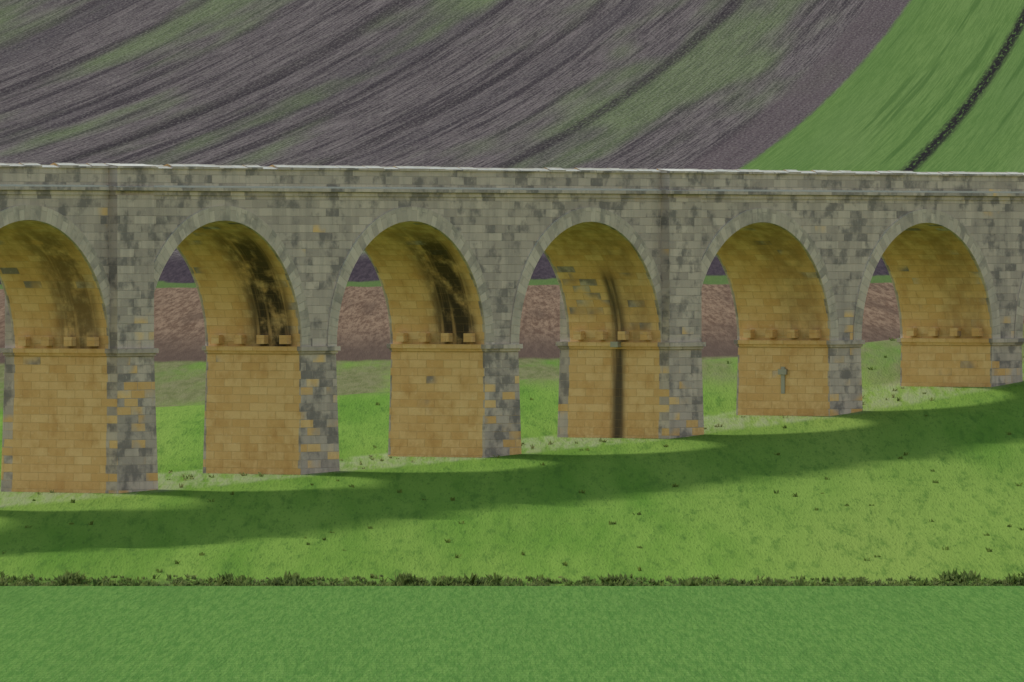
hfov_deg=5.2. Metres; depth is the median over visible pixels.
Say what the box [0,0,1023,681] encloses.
ground
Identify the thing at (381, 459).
rocks
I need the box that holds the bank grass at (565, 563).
[2,337,1023,577]
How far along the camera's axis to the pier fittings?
508.24 m
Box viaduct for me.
[0,163,1023,492]
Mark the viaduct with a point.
(272, 253)
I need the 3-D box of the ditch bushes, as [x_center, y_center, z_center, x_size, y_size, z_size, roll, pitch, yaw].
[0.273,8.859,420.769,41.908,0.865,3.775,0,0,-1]
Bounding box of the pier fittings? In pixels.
[610,342,786,393]
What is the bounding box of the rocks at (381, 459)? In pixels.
[37,387,932,493]
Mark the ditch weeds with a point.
(767, 581)
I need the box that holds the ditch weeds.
[0,571,1022,585]
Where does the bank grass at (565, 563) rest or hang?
on the ground at (800, 84)
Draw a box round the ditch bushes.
[54,568,1023,585]

